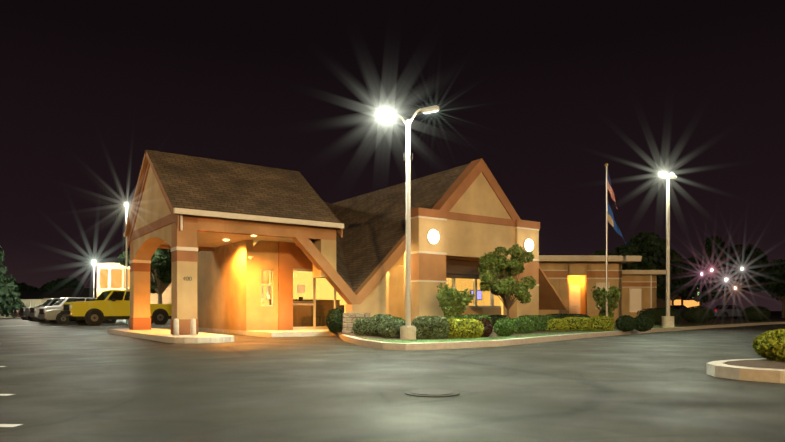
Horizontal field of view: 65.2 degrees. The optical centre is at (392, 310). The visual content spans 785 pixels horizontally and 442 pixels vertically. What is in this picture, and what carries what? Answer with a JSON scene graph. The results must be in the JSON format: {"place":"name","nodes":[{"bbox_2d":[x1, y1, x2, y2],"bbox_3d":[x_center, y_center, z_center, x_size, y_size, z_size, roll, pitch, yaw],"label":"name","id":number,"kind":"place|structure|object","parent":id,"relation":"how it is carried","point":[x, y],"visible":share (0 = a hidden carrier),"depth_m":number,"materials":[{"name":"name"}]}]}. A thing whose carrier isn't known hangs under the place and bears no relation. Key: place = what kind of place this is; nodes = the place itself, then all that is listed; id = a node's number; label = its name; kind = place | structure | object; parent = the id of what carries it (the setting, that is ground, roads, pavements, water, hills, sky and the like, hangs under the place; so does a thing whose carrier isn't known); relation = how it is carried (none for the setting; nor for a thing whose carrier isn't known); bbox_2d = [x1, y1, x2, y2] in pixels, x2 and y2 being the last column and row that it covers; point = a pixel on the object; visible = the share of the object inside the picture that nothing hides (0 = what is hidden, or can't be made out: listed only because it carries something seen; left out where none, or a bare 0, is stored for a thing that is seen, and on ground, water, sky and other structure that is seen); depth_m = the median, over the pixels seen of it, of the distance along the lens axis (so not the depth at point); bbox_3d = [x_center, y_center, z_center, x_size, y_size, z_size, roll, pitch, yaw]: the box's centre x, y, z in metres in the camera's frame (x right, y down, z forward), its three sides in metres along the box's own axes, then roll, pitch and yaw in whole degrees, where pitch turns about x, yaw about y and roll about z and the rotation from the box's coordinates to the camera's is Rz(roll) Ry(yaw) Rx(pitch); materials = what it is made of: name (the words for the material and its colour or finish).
{"place":"outdoors","nodes":[
{"label":"outdoors","id":0,"kind":"place"},
{"bbox_2d":[0,299,47,317],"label":"fence","id":1,"kind":"object","parent":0,"point":[33,302],"visible":0.23,"depth_m":70.52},
{"bbox_2d":[14,291,56,305],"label":"house","id":2,"kind":"structure","parent":0,"point":[25,295],"depth_m":96.25,"materials":[{"name":"black"}]},
{"bbox_2d":[43,288,96,298],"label":"house","id":3,"kind":"structure","parent":0,"point":[76,292],"depth_m":86.64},
{"bbox_2d":[0,311,784,441],"bbox_3d":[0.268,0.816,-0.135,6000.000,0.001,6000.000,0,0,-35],"label":"asphalt ground","id":4,"kind":"structure","parent":0,"point":[75,382],"depth_m":6.29,"materials":[{"name":"grey asphalt"}]},
{"bbox_2d":[0,245,25,317],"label":"conifer","id":5,"kind":"object","parent":4,"relation":"on","point":[10,301],"visible":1,"depth_m":60.80,"materials":[{"name":"green plant"}]},
{"bbox_2d":[14,282,38,290],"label":"tree","id":6,"kind":"object","parent":4,"relation":"on","point":[22,286],"visible":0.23,"depth_m":124.83,"materials":[{"name":"green plant"}]},
{"bbox_2d":[13,304,41,319],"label":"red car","id":7,"kind":"object","parent":4,"relation":"on","point":[15,313],"visible":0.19,"depth_m":53.42,"materials":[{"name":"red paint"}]},
{"bbox_2d":[18,299,74,321],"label":"dark car","id":8,"kind":"object","parent":4,"relation":"on","point":[24,312],"visible":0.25,"depth_m":47.81,"materials":[{"name":"grey paint"}]},
{"bbox_2d":[39,276,83,290],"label":"tree","id":9,"kind":"object","parent":4,"relation":"on","point":[57,284],"visible":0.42,"depth_m":106.37,"materials":[{"name":"green plant"}]},
{"bbox_2d":[0,324,122,426],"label":"parking markings","id":10,"kind":"object","parent":4,"relation":"on","point":[7,425],"visible":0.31,"depth_m":4.38,"materials":[{"name":"white paint"}]},
{"bbox_2d":[28,297,95,322],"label":"silver car","id":11,"kind":"object","parent":4,"relation":"on","point":[58,304],"visible":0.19,"depth_m":43.09,"materials":[{"name":"grey paint"}]},
{"bbox_2d":[37,301,116,323],"bbox_3d":[-19.757,0.131,39.233,4.870,1.510,2.220,0,0,-42],"label":"silver car","id":12,"kind":"object","parent":4,"relation":"on","point":[55,316],"visible":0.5,"depth_m":37.50,"materials":[{"name":"grey paint"}]},
{"bbox_2d":[92,261,95,297],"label":"lamp","id":13,"kind":"object","parent":4,"relation":"on","point":[93,262],"visible":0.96,"depth_m":56.92,"materials":[{"name":"metal"}]},
{"bbox_2d":[61,290,170,325],"bbox_3d":[-15.887,-0.159,36.360,6.370,2.090,2.400,0,0,-42],"label":"pickup truck","id":14,"kind":"object","parent":4,"relation":"on","point":[107,305],"visible":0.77,"depth_m":35.01,"materials":[{"name":"yellow paint"}]},
{"bbox_2d":[125,203,127,323],"bbox_3d":[-17.049,-3.051,39.313,0.185,7.733,0.185,0,0,33],"label":"lamp","id":15,"kind":"object","parent":4,"relation":"on","point":[126,320],"visible":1,"depth_m":39.27,"materials":[{"name":"metal"}]},
{"bbox_2d":[96,257,170,303],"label":"building","id":16,"kind":"structure","parent":4,"relation":"on","point":[111,273],"depth_m":60.96,"materials":[{"name":"beige paint"}]},
{"bbox_2d":[118,248,170,303],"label":"tree canopy","id":17,"kind":"object","parent":4,"relation":"on","point":[160,272],"visible":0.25,"depth_m":42.31,"materials":[{"name":"green plant"}]},
{"bbox_2d":[108,161,343,342],"bbox_3d":[-5.671,-2.124,20.596,5.720,5.880,9.530,0,0,-35],"label":"porte cochere","id":18,"kind":"object","parent":4,"relation":"on","point":[185,236],"visible":0.85,"depth_m":18.71,"materials":[{"name":"brown paint"}]},
{"bbox_2d":[124,150,147,235],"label":"roof","id":19,"kind":"structure","parent":18,"relation":"on","point":[136,193],"depth_m":20.50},
{"bbox_2d":[172,319,179,335],"bbox_3d":[-5.861,0.436,16.622,0.195,0.459,0.200,0,0,-35],"label":"bollard","id":20,"kind":"object","parent":18,"relation":"on","point":[175,327],"visible":1,"depth_m":16.57,"materials":[{"name":"concrete"}]},
{"bbox_2d":[190,319,196,334],"bbox_3d":[-5.460,0.436,16.816,0.195,0.459,0.200,0,0,-35],"label":"bollard","id":21,"kind":"object","parent":18,"relation":"on","point":[193,326],"visible":1,"depth_m":16.75,"materials":[{"name":"metal"}]},
{"bbox_2d":[145,150,340,222],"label":"roof","id":22,"kind":"structure","parent":18,"relation":"on","point":[193,182],"depth_m":19.32,"materials":[{"name":"brown"}]},
{"bbox_2d":[197,158,539,336],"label":"office building","id":23,"kind":"structure","parent":4,"relation":"on","point":[465,223],"depth_m":22.06,"materials":[{"name":"beige paint"}]},
{"bbox_2d":[310,202,351,288],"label":"entry roof","id":24,"kind":"structure","parent":23,"relation":"attached to","point":[341,269],"depth_m":22.62,"materials":[{"name":"brown"}]},
{"bbox_2d":[331,163,469,291],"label":"roof","id":25,"kind":"structure","parent":23,"relation":"attached to","point":[374,228],"depth_m":24.30,"materials":[{"name":"brown"}]},
{"bbox_2d":[539,265,566,309],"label":"roof","id":26,"kind":"structure","parent":23,"relation":"attached to","point":[550,298],"depth_m":26.32,"materials":[{"name":"brown"}]},
{"bbox_2d":[405,389,459,397],"bbox_3d":[0.393,0.807,6.049,0.540,0.018,0.540,0,0,-35],"label":"manhole","id":27,"kind":"object","parent":4,"relation":"on","point":[432,393],"visible":1,"depth_m":5.97,"materials":[{"name":"grey metal"}]},
{"bbox_2d":[328,321,784,349],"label":"curb","id":28,"kind":"structure","parent":4,"relation":"on","point":[493,339],"depth_m":15.77,"materials":[{"name":"concrete"}]},
{"bbox_2d":[325,308,343,333],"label":"shrub","id":29,"kind":"object","parent":28,"relation":"on","point":[334,320],"visible":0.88,"depth_m":18.84,"materials":[{"name":"green plant"}]},
{"bbox_2d":[343,313,369,332],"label":"stone wall","id":30,"kind":"structure","parent":28,"relation":"on","point":[349,319],"depth_m":18.53,"materials":[{"name":"beige stone"}]},
{"bbox_2d":[353,317,372,335],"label":"shrub","id":31,"kind":"object","parent":28,"relation":"on","point":[361,326],"visible":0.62,"depth_m":16.45,"materials":[{"name":"green plant"}]},
{"bbox_2d":[371,314,394,335],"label":"shrub","id":32,"kind":"object","parent":28,"relation":"on","point":[377,319],"visible":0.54,"depth_m":15.98,"materials":[{"name":"green plant"}]},
{"bbox_2d":[378,319,411,337],"bbox_3d":[0.068,0.460,15.269,0.810,0.508,1.099,0,0,-14],"label":"shrub","id":33,"kind":"object","parent":28,"relation":"on","point":[389,329],"visible":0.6,"depth_m":14.86,"materials":[{"name":"green plant"}]},
{"bbox_2d":[377,105,438,339],"bbox_3d":[0.366,-2.097,14.377,1.441,5.546,0.378,0,0,-5],"label":"light pole","id":34,"kind":"object","parent":28,"relation":"on","point":[408,331],"visible":1,"depth_m":14.32,"materials":[{"name":"metal"}]},
{"bbox_2d":[412,315,448,338],"bbox_3d":[0.934,0.412,15.094,0.941,0.608,1.190,0,0,2],"label":"shrub","id":35,"kind":"object","parent":28,"relation":"on","point":[431,327],"visible":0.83,"depth_m":14.63,"materials":[{"name":"green plant"}]},
{"bbox_2d":[436,282,474,318],"bbox_3d":[1.912,-0.128,19.819,1.358,1.597,1.198,0,0,-35],"label":"myrtle","id":36,"kind":"object","parent":28,"relation":"on","point":[453,302],"visible":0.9,"depth_m":19.62,"materials":[{"name":"green plant"}]},
{"bbox_2d":[448,318,483,337],"bbox_3d":[1.724,0.441,15.521,1.093,0.540,1.093,0,0,-9],"label":"shrub","id":37,"kind":"object","parent":28,"relation":"on","point":[465,328],"visible":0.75,"depth_m":15.10,"materials":[{"name":"yellow plant"}]},
{"bbox_2d":[457,314,491,323],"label":"shrub","id":38,"kind":"object","parent":28,"relation":"on","point":[475,316],"visible":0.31,"depth_m":19.16,"materials":[{"name":"green plant"}]},
{"bbox_2d":[477,318,492,336],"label":"shrub","id":39,"kind":"object","parent":28,"relation":"on","point":[487,328],"visible":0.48,"depth_m":15.55,"materials":[{"name":"red plant"}]},
{"bbox_2d":[489,315,510,326],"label":"shrub","id":40,"kind":"object","parent":28,"relation":"on","point":[494,318],"visible":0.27,"depth_m":21.15,"materials":[{"name":"green plant"}]},
{"bbox_2d":[493,317,515,336],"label":"shrub","id":41,"kind":"object","parent":28,"relation":"on","point":[503,326],"visible":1,"depth_m":16.01,"materials":[{"name":"green plant"}]},
{"bbox_2d":[478,244,535,317],"bbox_3d":[3.642,-0.742,19.957,1.632,2.816,1.706,0,0,-35],"label":"myrtle tree","id":42,"kind":"object","parent":28,"relation":"on","point":[507,286],"visible":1,"depth_m":19.76,"materials":[{"name":"green plant"}]},
{"bbox_2d":[511,318,534,332],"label":"shrub","id":43,"kind":"object","parent":28,"relation":"on","point":[524,325],"visible":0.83,"depth_m":18.10,"materials":[{"name":"green plant"}]},
{"bbox_2d":[517,315,556,330],"bbox_3d":[4.801,0.417,20.524,1.332,0.600,1.098,0,0,-6],"label":"shrub","id":44,"kind":"object","parent":28,"relation":"on","point":[540,322],"visible":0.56,"depth_m":20.10,"materials":[{"name":"green plant"}]},
{"bbox_2d":[546,318,568,330],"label":"shrub","id":45,"kind":"object","parent":28,"relation":"on","point":[558,324],"visible":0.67,"depth_m":19.91,"materials":[{"name":"yellow plant"}]},
{"bbox_2d":[547,313,590,318],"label":"shrub","id":46,"kind":"object","parent":28,"relation":"on","point":[560,316],"visible":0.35,"depth_m":25.27,"materials":[{"name":"green plant"}]},
{"bbox_2d":[564,317,590,330],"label":"shrub","id":47,"kind":"object","parent":28,"relation":"on","point":[579,323],"visible":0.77,"depth_m":20.70,"materials":[{"name":"yellow plant"}]},
{"bbox_2d":[588,316,614,330],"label":"shrub","id":48,"kind":"object","parent":28,"relation":"on","point":[602,323],"visible":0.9,"depth_m":20.74,"materials":[{"name":"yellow plant"}]},
{"bbox_2d":[539,255,665,322],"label":"wing","id":49,"kind":"structure","parent":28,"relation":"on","point":[574,279],"depth_m":33.27,"materials":[{"name":"beige paint"}]},
{"bbox_2d":[591,285,621,317],"bbox_3d":[9.327,-0.232,26.714,1.682,1.806,1.253,0,0,-62],"label":"crape myrtle","id":50,"kind":"object","parent":28,"relation":"on","point":[612,296],"visible":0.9,"depth_m":26.42,"materials":[{"name":"green plant"}]},
{"bbox_2d":[615,315,636,331],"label":"shrub","id":51,"kind":"object","parent":28,"relation":"on","point":[624,323],"visible":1,"depth_m":20.39,"materials":[{"name":"green plant"}]},
{"bbox_2d":[635,315,653,331],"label":"shrub","id":52,"kind":"object","parent":28,"relation":"on","point":[644,323],"visible":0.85,"depth_m":20.38,"materials":[{"name":"green plant"}]},
{"bbox_2d":[637,308,681,324],"bbox_3d":[13.167,0.280,30.307,2.095,0.893,1.200,0,0,-13],"label":"shrub","id":53,"kind":"object","parent":28,"relation":"on","point":[655,314],"visible":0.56,"depth_m":29.89,"materials":[{"name":"green plant"}]},
{"bbox_2d":[657,172,676,326],"bbox_3d":[11.664,-2.589,25.957,0.823,6.530,0.497,0,0,7],"label":"light pole","id":54,"kind":"object","parent":28,"relation":"on","point":[667,320],"visible":0.94,"depth_m":25.89,"materials":[{"name":"metal"}]},
{"bbox_2d":[682,305,714,322],"bbox_3d":[17.153,0.205,34.445,1.610,1.028,1.526,0,0,-35],"label":"shrub","id":55,"kind":"object","parent":28,"relation":"on","point":[698,314],"visible":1,"depth_m":34.08,"materials":[{"name":"green plant"}]},
{"bbox_2d":[741,306,770,320],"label":"shrub","id":56,"kind":"object","parent":28,"relation":"on","point":[755,313],"visible":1,"depth_m":40.23,"materials":[{"name":"green plant"}]},
{"bbox_2d":[591,232,682,295],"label":"tree","id":57,"kind":"object","parent":4,"relation":"on","point":[650,249],"visible":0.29,"depth_m":46.42,"materials":[{"name":"green plant"}]},
{"bbox_2d":[664,305,688,317],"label":"car","id":58,"kind":"object","parent":4,"relation":"on","point":[681,308],"visible":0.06,"depth_m":66.07,"materials":[{"name":"grey paint"}]},
{"bbox_2d":[657,259,697,304],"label":"tree","id":59,"kind":"object","parent":4,"relation":"on","point":[676,291],"visible":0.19,"depth_m":80.19,"materials":[{"name":"green plant"}]},
{"bbox_2d":[657,291,701,307],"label":"building","id":60,"kind":"structure","parent":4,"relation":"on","point":[661,303],"depth_m":96.45,"materials":[{"name":"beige paint"}]},
{"bbox_2d":[672,236,767,304],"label":"tree","id":61,"kind":"object","parent":4,"relation":"on","point":[728,263],"visible":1,"depth_m":74.23,"materials":[{"name":"green plant"}]},
{"bbox_2d":[712,305,743,318],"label":"car","id":62,"kind":"object","parent":4,"relation":"on","point":[727,311],"visible":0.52,"depth_m":62.10,"materials":[{"name":"blue paint"}]},
{"bbox_2d":[745,259,784,317],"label":"tree","id":63,"kind":"object","parent":4,"relation":"on","point":[769,277],"visible":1,"depth_m":71.21,"materials":[{"name":"green plant"}]},
{"bbox_2d":[0,0,784,310],"label":"sky","id":64,"kind":"structure","parent":0,"point":[548,94],"materials":[{"name":"black"}]},
{"bbox_2d":[605,163,607,315],"bbox_3d":[9.142,-2.824,26.174,0.200,6.980,0.200,0,0,-35],"label":"flag pole","id":65,"kind":"object","parent":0,"point":[606,164],"visible":0.75,"depth_m":26.14,"materials":[{"name":"silver metal"}]},
{"bbox_2d":[607,173,617,209],"bbox_3d":[9.391,-5.187,26.108,0.426,1.794,0.162,0,0,2],"label":"us flag","id":66,"kind":"object","parent":65,"relation":"attached to","point":[610,190],"visible":0.96,"depth_m":26.14,"materials":[{"name":"red fabric"}]},
{"bbox_2d":[608,203,625,242],"bbox_3d":[9.623,-3.744,26.115,0.883,1.980,0.162,0,0,0],"label":"state flag","id":67,"kind":"object","parent":65,"relation":"attached to","point":[611,221],"visible":0.98,"depth_m":26.15,"materials":[{"name":"blue fabric"}]},
{"bbox_2d":[707,358,784,382],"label":"curb","id":68,"kind":"structure","parent":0,"point":[762,370],"depth_m":7.37,"materials":[{"name":"concrete"}]},
{"bbox_2d":[752,329,784,361],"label":"island shrub","id":69,"kind":"object","parent":68,"relation":"on","point":[769,345],"visible":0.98,"depth_m":8.14,"materials":[{"name":"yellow plant"}]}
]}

